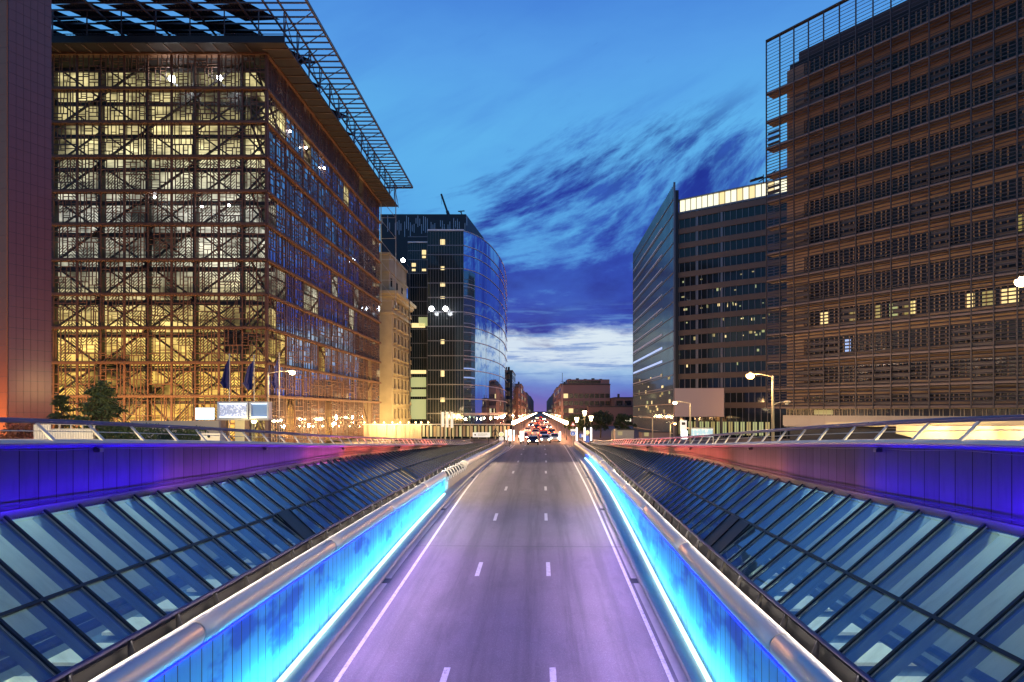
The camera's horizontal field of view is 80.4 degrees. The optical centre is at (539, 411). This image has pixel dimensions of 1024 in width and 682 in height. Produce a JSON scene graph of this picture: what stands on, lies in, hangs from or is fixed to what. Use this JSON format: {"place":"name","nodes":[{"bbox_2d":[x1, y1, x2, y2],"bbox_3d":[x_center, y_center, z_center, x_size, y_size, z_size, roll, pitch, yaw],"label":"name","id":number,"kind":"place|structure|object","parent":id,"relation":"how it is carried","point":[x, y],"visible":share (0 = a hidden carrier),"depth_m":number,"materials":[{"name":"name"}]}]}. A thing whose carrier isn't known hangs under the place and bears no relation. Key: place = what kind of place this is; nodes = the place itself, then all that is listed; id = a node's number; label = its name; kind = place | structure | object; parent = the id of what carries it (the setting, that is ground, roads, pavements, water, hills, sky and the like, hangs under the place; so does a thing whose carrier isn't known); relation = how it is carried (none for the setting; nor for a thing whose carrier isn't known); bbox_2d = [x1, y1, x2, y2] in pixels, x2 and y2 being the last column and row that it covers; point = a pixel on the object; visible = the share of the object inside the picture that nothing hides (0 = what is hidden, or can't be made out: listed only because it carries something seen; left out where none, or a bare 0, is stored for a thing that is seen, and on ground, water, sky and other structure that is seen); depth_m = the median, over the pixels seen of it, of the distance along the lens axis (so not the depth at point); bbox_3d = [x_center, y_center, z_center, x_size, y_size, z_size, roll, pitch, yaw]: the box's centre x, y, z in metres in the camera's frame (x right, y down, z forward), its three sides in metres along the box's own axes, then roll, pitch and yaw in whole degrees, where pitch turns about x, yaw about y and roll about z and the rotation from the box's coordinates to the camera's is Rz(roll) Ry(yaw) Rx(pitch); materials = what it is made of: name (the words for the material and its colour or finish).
{"place":"outdoors","nodes":[
{"label":"outdoors","id":0,"kind":"place"},
{"bbox_2d":[0,423,34,438],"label":"hedge","id":1,"kind":"object","parent":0,"point":[14,435],"visible":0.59,"depth_m":30.41,"materials":[{"name":"brown plant"}]},
{"bbox_2d":[130,421,220,439],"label":"wall","id":2,"kind":"structure","parent":0,"point":[204,423],"depth_m":42.00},
{"bbox_2d":[150,425,208,439],"bbox_3d":[-21.762,1.528,36.354,3.240,1.445,1.553,0,0,0],"label":"hedge","id":3,"kind":"object","parent":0,"point":[178,437],"visible":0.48,"depth_m":36.33,"materials":[{"name":"green plant"}]},
{"bbox_2d":[73,441,504,681],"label":"retaining wall","id":4,"kind":"structure","parent":0,"point":[266,625],"depth_m":16.44,"materials":[{"name":"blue concrete"}]},
{"bbox_2d":[44,439,498,681],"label":"guard rail","id":5,"kind":"object","parent":4,"relation":"on","point":[66,674],"visible":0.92,"depth_m":14.03,"materials":[{"name":"metal"}]},
{"bbox_2d":[321,440,481,443],"bbox_3d":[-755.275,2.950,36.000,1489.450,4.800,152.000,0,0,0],"label":"ground","id":6,"kind":"structure","parent":0,"point":[364,442],"depth_m":104.42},
{"bbox_2d":[0,0,51,438],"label":"tiled tower","id":7,"kind":"structure","parent":6,"relation":"on","point":[25,208],"depth_m":61.20,"materials":[{"name":"tile"}]},
{"bbox_2d":[46,394,73,428],"bbox_3d":[-45.857,0.833,57.993,4.049,5.052,3.907,0,0,0],"label":"pine tree","id":8,"kind":"object","parent":6,"relation":"on","point":[62,401],"visible":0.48,"depth_m":57.88,"materials":[{"name":"green plant"}]},
{"bbox_2d":[34,424,95,438],"bbox_3d":[-20.492,1.195,26.087,2.586,1.410,0.175,0,0,0],"label":"corrugated fence","id":9,"kind":"object","parent":6,"relation":"on","point":[68,435],"visible":0.28,"depth_m":26.02,"materials":[{"name":"metal"}]},
{"bbox_2d":[67,380,128,438],"bbox_3d":[-39.606,0.139,54.963,5.522,6.138,6.283,0,0,0],"label":"pine tree","id":10,"kind":"object","parent":6,"relation":"on","point":[101,393],"visible":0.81,"depth_m":54.51,"materials":[{"name":"green plant"}]},
{"bbox_2d":[95,422,161,439],"bbox_3d":[-22.877,1.331,33.352,3.654,1.500,1.575,0,0,0],"label":"hedge","id":11,"kind":"object","parent":6,"relation":"on","point":[132,435],"visible":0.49,"depth_m":33.37,"materials":[{"name":"green plant"}]},
{"bbox_2d":[195,408,214,420],"bbox_3d":[-26.640,1.277,48.125,1.466,3.145,0.250,0,0,0],"label":"lit sign","id":12,"kind":"object","parent":6,"relation":"on","point":[204,414],"visible":0.79,"depth_m":48.00,"materials":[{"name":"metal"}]},
{"bbox_2d":[201,433,225,440],"bbox_3d":[-11.982,1.114,22.165,0.700,0.635,0.470,0,0,0],"label":"control box","id":13,"kind":"object","parent":6,"relation":"on","point":[214,438],"visible":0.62,"depth_m":22.00,"materials":[{"name":"metal"}]},
{"bbox_2d":[228,353,230,438],"bbox_3d":[-31.811,-1.198,62.000,0.185,9.506,0.185,0,0,22],"label":"flagpole","id":14,"kind":"object","parent":6,"relation":"on","point":[229,354],"visible":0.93,"depth_m":61.96,"materials":[{"name":"metal"}]},
{"bbox_2d":[220,360,228,387],"bbox_3d":[-32.281,-3.887,61.993,0.800,3.005,0.453,0,0,0],"label":"flag","id":15,"kind":"object","parent":14,"relation":"attached to","point":[224,382],"visible":1,"depth_m":61.97,"materials":[{"name":"blue fabric"}]},
{"bbox_2d":[52,0,412,442],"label":"glass cube building","id":16,"kind":"structure","parent":6,"relation":"on","point":[217,199],"depth_m":78.42,"materials":[{"name":"brown glass"}]},
{"bbox_2d":[0,439,472,521],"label":"plaza wall","id":17,"kind":"structure","parent":6,"relation":"on","point":[33,470],"depth_m":14.97,"materials":[{"name":"metal"}]},
{"bbox_2d":[0,417,470,443],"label":"balustrade","id":18,"kind":"object","parent":17,"relation":"on","point":[37,422],"visible":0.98,"depth_m":17.04,"materials":[{"name":"metal"}]},
{"bbox_2d":[0,450,488,681],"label":"station hall","id":19,"kind":"structure","parent":6,"relation":"on","point":[24,623],"depth_m":15.76,"materials":[{"name":"glass"}]},
{"bbox_2d":[0,442,491,681],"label":"sloping skylight","id":20,"kind":"object","parent":19,"relation":"on","point":[408,466],"visible":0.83,"depth_m":15.23,"materials":[{"name":"black glass"}]},
{"bbox_2d":[473,432,489,443],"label":"notice board","id":21,"kind":"object","parent":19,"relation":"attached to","point":[481,434],"visible":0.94,"depth_m":84.00,"materials":[{"name":"metal"}]},
{"bbox_2d":[216,402,283,441],"bbox_3d":[-22.540,1.002,47.175,3.992,3.491,2.650,0,0,0],"label":"glass kiosk","id":22,"kind":"object","parent":6,"relation":"on","point":[243,415],"visible":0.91,"depth_m":46.10,"materials":[{"name":"glass"}]},
{"bbox_2d":[253,355,254,441],"bbox_3d":[-29.283,-1.126,62.000,0.185,9.363,0.185,0,0,-22],"label":"flagpole","id":23,"kind":"object","parent":6,"relation":"on","point":[254,392],"visible":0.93,"depth_m":61.98,"materials":[{"name":"metal"}]},
{"bbox_2d":[242,361,252,389],"bbox_3d":[-29.978,-3.744,62.004,1.250,3.005,0.456,0,0,0],"label":"flag","id":24,"kind":"object","parent":23,"relation":"attached to","point":[247,383],"visible":1,"depth_m":61.96,"materials":[{"name":"blue fabric"}]},
{"bbox_2d":[278,353,279,441],"bbox_3d":[-26.708,-1.246,62.000,0.185,9.601,0.185,0,0,-22],"label":"flagpole","id":25,"kind":"object","parent":6,"relation":"on","point":[279,394],"visible":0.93,"depth_m":61.96,"materials":[{"name":"metal"}]},
{"bbox_2d":[271,360,278,387],"bbox_3d":[-27.178,-3.935,62.009,0.800,3.100,0.450,0,0,0],"label":"flag","id":26,"kind":"object","parent":25,"relation":"attached to","point":[275,382],"visible":0.98,"depth_m":62.04,"materials":[{"name":"blue fabric"}]},
{"bbox_2d":[267,370,295,401],"bbox_3d":[-25.649,-0.343,60.000,2.870,7.586,0.680,0,0,0],"label":"street lamp","id":27,"kind":"object","parent":6,"relation":"on","point":[292,372],"visible":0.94,"depth_m":59.92,"materials":[{"name":"grey metal"}]},
{"bbox_2d":[52,0,905,411],"label":"sky","id":28,"kind":"structure","parent":0,"point":[561,130],"materials":[{"name":"blue"}]},
{"bbox_2d":[314,445,678,681],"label":"road","id":29,"kind":"structure","parent":0,"point":[512,612],"depth_m":22.44,"materials":[{"name":"asphalt"}]},
{"bbox_2d":[276,446,508,681],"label":"kerb","id":30,"kind":"structure","parent":29,"relation":"on","point":[305,666],"depth_m":22.29,"materials":[{"name":"concrete"}]},
{"bbox_2d":[304,445,688,681],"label":"gutter","id":31,"kind":"object","parent":29,"relation":"on","point":[680,674],"visible":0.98,"depth_m":22.23,"materials":[{"name":"concrete"}]},
{"bbox_2d":[440,445,556,681],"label":"lane dashes","id":32,"kind":"object","parent":29,"relation":"on","point":[445,673],"visible":1,"depth_m":25.30,"materials":[{"name":"paint"}]},
{"bbox_2d":[334,446,673,681],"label":"edge lines","id":33,"kind":"object","parent":29,"relation":"on","point":[363,640],"visible":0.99,"depth_m":22.43,"materials":[{"name":"paint"}]},
{"bbox_2d":[517,546,595,546],"bbox_3d":[-1.171,6.581,29.555,10.304,0.002,0.110,0,0,2],"label":"road joint","id":34,"kind":"object","parent":29,"relation":"on","point":[556,546],"visible":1,"depth_m":29.50,"materials":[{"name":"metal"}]},
{"bbox_2d":[570,446,713,681],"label":"kerb","id":35,"kind":"structure","parent":29,"relation":"on","point":[679,645],"depth_m":24.21,"materials":[{"name":"concrete"}]},
{"bbox_2d":[574,441,863,681],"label":"retaining wall","id":36,"kind":"structure","parent":35,"relation":"on","point":[735,633],"depth_m":16.15,"materials":[{"name":"blue concrete"}]},
{"bbox_2d":[579,439,876,681],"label":"guard rail","id":37,"kind":"object","parent":36,"relation":"on","point":[861,673],"visible":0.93,"depth_m":14.13,"materials":[{"name":"metal"}]},
{"bbox_2d":[507,367,515,423],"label":"street house","id":38,"kind":"structure","parent":0,"point":[511,384],"depth_m":232.00,"materials":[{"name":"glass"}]},
{"bbox_2d":[515,386,520,423],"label":"street house","id":39,"kind":"structure","parent":0,"point":[517,402],"depth_m":263.00,"materials":[{"name":"brown brick"}]},
{"bbox_2d":[515,382,523,422],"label":"street house","id":40,"kind":"structure","parent":0,"point":[521,399],"depth_m":295.43,"materials":[{"name":"brown brick"}]},
{"bbox_2d":[523,391,525,420],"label":"street house","id":41,"kind":"structure","parent":0,"point":[524,404],"depth_m":343.99,"materials":[{"name":"brown brick"}]},
{"bbox_2d":[525,392,529,419],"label":"street house","id":42,"kind":"structure","parent":0,"point":[527,405],"depth_m":413.88,"materials":[{"name":"brown stone"}]},
{"bbox_2d":[530,396,533,416],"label":"street house","id":43,"kind":"structure","parent":0,"point":[531,406],"depth_m":588.80,"materials":[{"name":"brown brick"}]},
{"bbox_2d":[479,440,586,446],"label":"pavement","id":44,"kind":"structure","parent":0,"point":[490,441],"depth_m":107.16,"materials":[{"name":"grey concrete"}]},
{"bbox_2d":[505,414,573,444],"bbox_3d":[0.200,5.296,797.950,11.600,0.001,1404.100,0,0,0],"label":"street","id":45,"kind":"structure","parent":0,"point":[564,441],"depth_m":123.33,"materials":[{"name":"grey asphalt"}]},
{"bbox_2d":[527,436,538,444],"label":"car","id":46,"kind":"object","parent":45,"relation":"on","point":[532,439],"visible":0.98,"depth_m":95.40,"materials":[{"name":"black paint"}]},
{"bbox_2d":[540,434,550,442],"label":"car","id":47,"kind":"object","parent":45,"relation":"on","point":[544,437],"visible":1,"depth_m":100.94,"materials":[{"name":"silver paint"}]},
{"bbox_2d":[550,433,558,440],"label":"car","id":48,"kind":"object","parent":45,"relation":"on","point":[554,436],"visible":0.76,"depth_m":106.33,"materials":[{"name":"white paint"}]},
{"bbox_2d":[546,397,549,416],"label":"street house","id":49,"kind":"structure","parent":0,"point":[548,407],"depth_m":621.10,"materials":[{"name":"brown stone"}]},
{"bbox_2d":[550,393,553,418],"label":"street house","id":50,"kind":"structure","parent":0,"point":[552,405],"depth_m":433.13,"materials":[{"name":"brown brick"}]},
{"bbox_2d":[554,387,556,419],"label":"street house","id":51,"kind":"structure","parent":0,"point":[555,402],"depth_m":356.65,"materials":[{"name":"brown stone"}]},
{"bbox_2d":[557,382,564,422],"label":"street house","id":52,"kind":"structure","parent":0,"point":[559,401],"depth_m":293.69,"materials":[{"name":"brown brick"}]},
{"bbox_2d":[342,414,789,440],"bbox_3d":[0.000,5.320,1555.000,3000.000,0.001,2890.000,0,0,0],"label":"ground","id":53,"kind":"structure","parent":0,"point":[606,434],"depth_m":123.89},
{"bbox_2d":[364,252,415,423],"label":"stone palace","id":54,"kind":"structure","parent":53,"relation":"on","point":[394,364],"depth_m":140.40,"materials":[{"name":"beige stone"}]},
{"bbox_2d":[393,316,397,329],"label":"window","id":55,"kind":"structure","parent":54,"relation":"in","point":[395,326],"depth_m":141.37,"materials":[{"name":"brown glass"}]},
{"bbox_2d":[393,331,397,344],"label":"window","id":56,"kind":"structure","parent":54,"relation":"in","point":[395,341],"depth_m":141.37,"materials":[{"name":"brown glass"}]},
{"bbox_2d":[393,346,397,359],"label":"window","id":57,"kind":"structure","parent":54,"relation":"in","point":[395,356],"depth_m":141.37,"materials":[{"name":"brown glass"}]},
{"bbox_2d":[393,377,397,389],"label":"window","id":58,"kind":"structure","parent":54,"relation":"in","point":[395,387],"depth_m":141.37,"materials":[{"name":"beige glass"}]},
{"bbox_2d":[401,258,409,411],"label":"street lamp","id":59,"kind":"object","parent":53,"relation":"on","point":[402,259],"visible":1,"depth_m":134.92,"materials":[{"name":"white metal"}]},
{"bbox_2d":[349,424,511,438],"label":"station pavilion","id":60,"kind":"structure","parent":53,"relation":"on","point":[435,431],"depth_m":118.20,"materials":[{"name":"concrete"}]},
{"bbox_2d":[380,214,506,423],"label":"curved glass offices","id":61,"kind":"structure","parent":53,"relation":"on","point":[458,352],"depth_m":164.86,"materials":[{"name":"blue glass"}]},
{"bbox_2d":[411,370,425,373],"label":"lit window","id":62,"kind":"structure","parent":61,"relation":"in","point":[412,371],"depth_m":164.87,"materials":[{"name":"yellow glass"}]},
{"bbox_2d":[411,377,425,386],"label":"lit window","id":63,"kind":"structure","parent":61,"relation":"in","point":[415,381],"depth_m":164.87,"materials":[{"name":"yellow glass"}]},
{"bbox_2d":[411,389,425,396],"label":"lit window","id":64,"kind":"structure","parent":61,"relation":"in","point":[415,392],"depth_m":164.87,"materials":[{"name":"yellow glass"}]},
{"bbox_2d":[411,399,425,418],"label":"lit window","id":65,"kind":"structure","parent":61,"relation":"in","point":[418,408],"depth_m":164.87,"materials":[{"name":"yellow glass"}]},
{"bbox_2d":[419,317,426,325],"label":"lit window","id":66,"kind":"structure","parent":61,"relation":"in","point":[423,320],"depth_m":164.87,"materials":[{"name":"yellow glass"}]},
{"bbox_2d":[563,414,589,431],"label":"round tree","id":67,"kind":"object","parent":53,"relation":"on","point":[580,425],"visible":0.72,"depth_m":127.10,"materials":[{"name":"green plant"}]},
{"bbox_2d":[585,410,612,437],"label":"round tree","id":68,"kind":"object","parent":53,"relation":"on","point":[602,419],"visible":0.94,"depth_m":121.00,"materials":[{"name":"green plant"}]},
{"bbox_2d":[613,429,634,439],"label":"site hut","id":69,"kind":"object","parent":53,"relation":"on","point":[623,433],"visible":0.83,"depth_m":112.00,"materials":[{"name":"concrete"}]},
{"bbox_2d":[613,413,636,428],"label":"round tree","id":70,"kind":"object","parent":53,"relation":"on","point":[620,418],"visible":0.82,"depth_m":117.35,"materials":[{"name":"green plant"}]},
{"bbox_2d":[675,388,723,438],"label":"blank screen","id":71,"kind":"object","parent":53,"relation":"on","point":[706,402],"visible":0.86,"depth_m":117.90,"materials":[{"name":"metal"}]},
{"bbox_2d":[633,178,789,438],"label":"office building","id":72,"kind":"structure","parent":53,"relation":"on","point":[699,291],"depth_m":126.80,"materials":[{"name":"grey glass"}]},
{"bbox_2d":[680,200,684,211],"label":"lit attic window","id":73,"kind":"structure","parent":72,"relation":"in","point":[682,203],"depth_m":130.33,"materials":[{"name":"white glass"}]},
{"bbox_2d":[691,198,695,209],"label":"lit attic window","id":74,"kind":"structure","parent":72,"relation":"in","point":[693,201],"depth_m":128.97,"materials":[{"name":"white glass"}]},
{"bbox_2d":[702,195,706,207],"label":"lit attic window","id":75,"kind":"structure","parent":72,"relation":"in","point":[704,198],"depth_m":127.62,"materials":[{"name":"white glass"}]},
{"bbox_2d":[708,194,712,205],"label":"lit attic window","id":76,"kind":"structure","parent":72,"relation":"in","point":[710,197],"depth_m":126.91,"materials":[{"name":"white glass"}]},
{"bbox_2d":[714,193,718,204],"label":"lit attic window","id":77,"kind":"structure","parent":72,"relation":"in","point":[716,196],"depth_m":126.20,"materials":[{"name":"white glass"}]},
{"bbox_2d":[719,192,723,203],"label":"lit attic window","id":78,"kind":"structure","parent":72,"relation":"in","point":[721,195],"depth_m":125.58,"materials":[{"name":"yellow glass"}]},
{"bbox_2d":[725,191,729,202],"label":"lit attic window","id":79,"kind":"structure","parent":72,"relation":"in","point":[727,194],"depth_m":124.91,"materials":[{"name":"white glass"}]},
{"bbox_2d":[731,190,735,201],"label":"lit attic window","id":80,"kind":"structure","parent":72,"relation":"in","point":[733,192],"depth_m":124.21,"materials":[{"name":"white glass"}]},
{"bbox_2d":[737,188,741,200],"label":"lit attic window","id":81,"kind":"structure","parent":72,"relation":"in","point":[739,191],"depth_m":123.52,"materials":[{"name":"yellow glass"}]},
{"bbox_2d":[743,187,748,199],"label":"lit attic window","id":82,"kind":"structure","parent":72,"relation":"in","point":[745,190],"depth_m":122.73,"materials":[{"name":"white glass"}]},
{"bbox_2d":[749,186,754,198],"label":"lit attic window","id":83,"kind":"structure","parent":72,"relation":"in","point":[752,188],"depth_m":122.11,"materials":[{"name":"yellow glass"}]},
{"bbox_2d":[756,184,760,196],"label":"lit attic window","id":84,"kind":"structure","parent":72,"relation":"in","point":[758,187],"depth_m":121.39,"materials":[{"name":"white glass"}]},
{"bbox_2d":[781,179,786,191],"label":"lit attic window","id":85,"kind":"structure","parent":72,"relation":"in","point":[784,182],"depth_m":118.61,"materials":[{"name":"white glass"}]},
{"bbox_2d":[561,378,610,423],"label":"brown office block","id":86,"kind":"structure","parent":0,"point":[578,395],"depth_m":250.00,"materials":[{"name":"stone"}]},
{"bbox_2d":[586,403,632,425],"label":"stepped office wing","id":87,"kind":"structure","parent":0,"point":[620,409],"depth_m":222.00,"materials":[{"name":"brown brick"}]},
{"bbox_2d":[610,394,632,405],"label":"office wing","id":88,"kind":"structure","parent":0,"point":[614,401],"depth_m":235.00,"materials":[{"name":"brown concrete"}]},
{"bbox_2d":[588,440,788,443],"bbox_3d":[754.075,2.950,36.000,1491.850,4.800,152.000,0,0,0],"label":"ground","id":89,"kind":"structure","parent":0,"point":[693,442],"depth_m":104.42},
{"bbox_2d":[638,431,669,440],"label":"site hut","id":90,"kind":"object","parent":89,"relation":"on","point":[648,434],"visible":0.83,"depth_m":108.00,"materials":[{"name":"grey metal"}]},
{"bbox_2d":[672,401,690,443],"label":"street lamp","id":91,"kind":"object","parent":89,"relation":"on","point":[674,402],"visible":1,"depth_m":74.91,"materials":[{"name":"grey metal"}]},
{"bbox_2d":[680,420,687,438],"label":"totem sign","id":92,"kind":"object","parent":89,"relation":"on","point":[683,427],"visible":0.93,"depth_m":79.90,"materials":[{"name":"metal"}]},
{"bbox_2d":[688,428,713,442],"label":"bus shelter","id":93,"kind":"object","parent":89,"relation":"on","point":[701,431],"visible":0.5,"depth_m":80.00,"materials":[{"name":"glass"}]},
{"bbox_2d":[746,372,773,440],"bbox_3d":[18.203,-0.142,50.000,2.316,6.184,0.680,0,0,0],"label":"street lamp","id":94,"kind":"object","parent":89,"relation":"on","point":[750,375],"visible":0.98,"depth_m":49.91,"materials":[{"name":"grey metal"}]},
{"bbox_2d":[591,439,1023,536],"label":"plaza wall","id":95,"kind":"structure","parent":89,"relation":"on","point":[985,476],"depth_m":13.01,"materials":[{"name":"metal"}]},
{"bbox_2d":[593,414,1023,443],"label":"balustrade","id":96,"kind":"object","parent":95,"relation":"on","point":[977,420],"visible":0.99,"depth_m":14.57,"materials":[{"name":"metal"}]},
{"bbox_2d":[607,450,1023,681],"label":"station hall","id":97,"kind":"structure","parent":89,"relation":"on","point":[987,609],"depth_m":14.18,"materials":[{"name":"glass"}]},
{"bbox_2d":[583,442,1023,681],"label":"sloping skylight","id":98,"kind":"object","parent":97,"relation":"on","point":[655,475],"visible":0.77,"depth_m":13.12,"materials":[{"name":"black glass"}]},
{"bbox_2d":[766,0,1023,440],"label":"louvred block","id":99,"kind":"structure","parent":89,"relation":"on","point":[903,172],"depth_m":69.61,"materials":[{"name":"brown metal"}]},
{"bbox_2d":[750,170,775,183],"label":"roof camera arm","id":100,"kind":"object","parent":99,"relation":"attached to","point":[758,178],"visible":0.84,"depth_m":83.94},
{"bbox_2d":[814,410,832,414],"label":"lit window","id":101,"kind":"structure","parent":99,"relation":"in","point":[815,411],"depth_m":77.48,"materials":[{"name":"glass"}]},
{"bbox_2d":[787,409,1023,415],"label":"strip window","id":102,"kind":"structure","parent":99,"relation":"in","point":[854,412],"depth_m":69.12,"materials":[{"name":"glass"}]},
{"bbox_2d":[982,291,992,305],"bbox_3d":[47.373,-11.957,63.920,0.015,1.650,1.086,0,0,-39],"label":"lit window","id":103,"kind":"structure","parent":99,"relation":"in","point":[983,304],"depth_m":63.97,"materials":[{"name":"yellow glass"}]},
{"bbox_2d":[1002,288,1012,303],"bbox_3d":[48.347,-11.957,62.703,0.015,1.650,1.111,0,0,-39],"label":"lit window","id":104,"kind":"structure","parent":99,"relation":"in","point":[1003,290],"depth_m":62.82,"materials":[{"name":"yellow glass"}]},
{"bbox_2d":[1009,287,1018,302],"bbox_3d":[48.733,-11.957,62.221,0.015,1.650,0.822,0,0,-39],"label":"lit window","id":105,"kind":"structure","parent":99,"relation":"in","point":[1010,289],"depth_m":62.24,"materials":[{"name":"yellow glass"}]},
{"bbox_2d":[826,421,1023,439],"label":"curved entrance wall","id":106,"kind":"structure","parent":89,"relation":"on","point":[1011,435],"depth_m":41.77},
{"bbox_2d":[1014,276,1023,286],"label":"street lamp","id":107,"kind":"object","parent":89,"relation":"on","point":[1018,281],"visible":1,"depth_m":33.87,"materials":[{"name":"white glass"}]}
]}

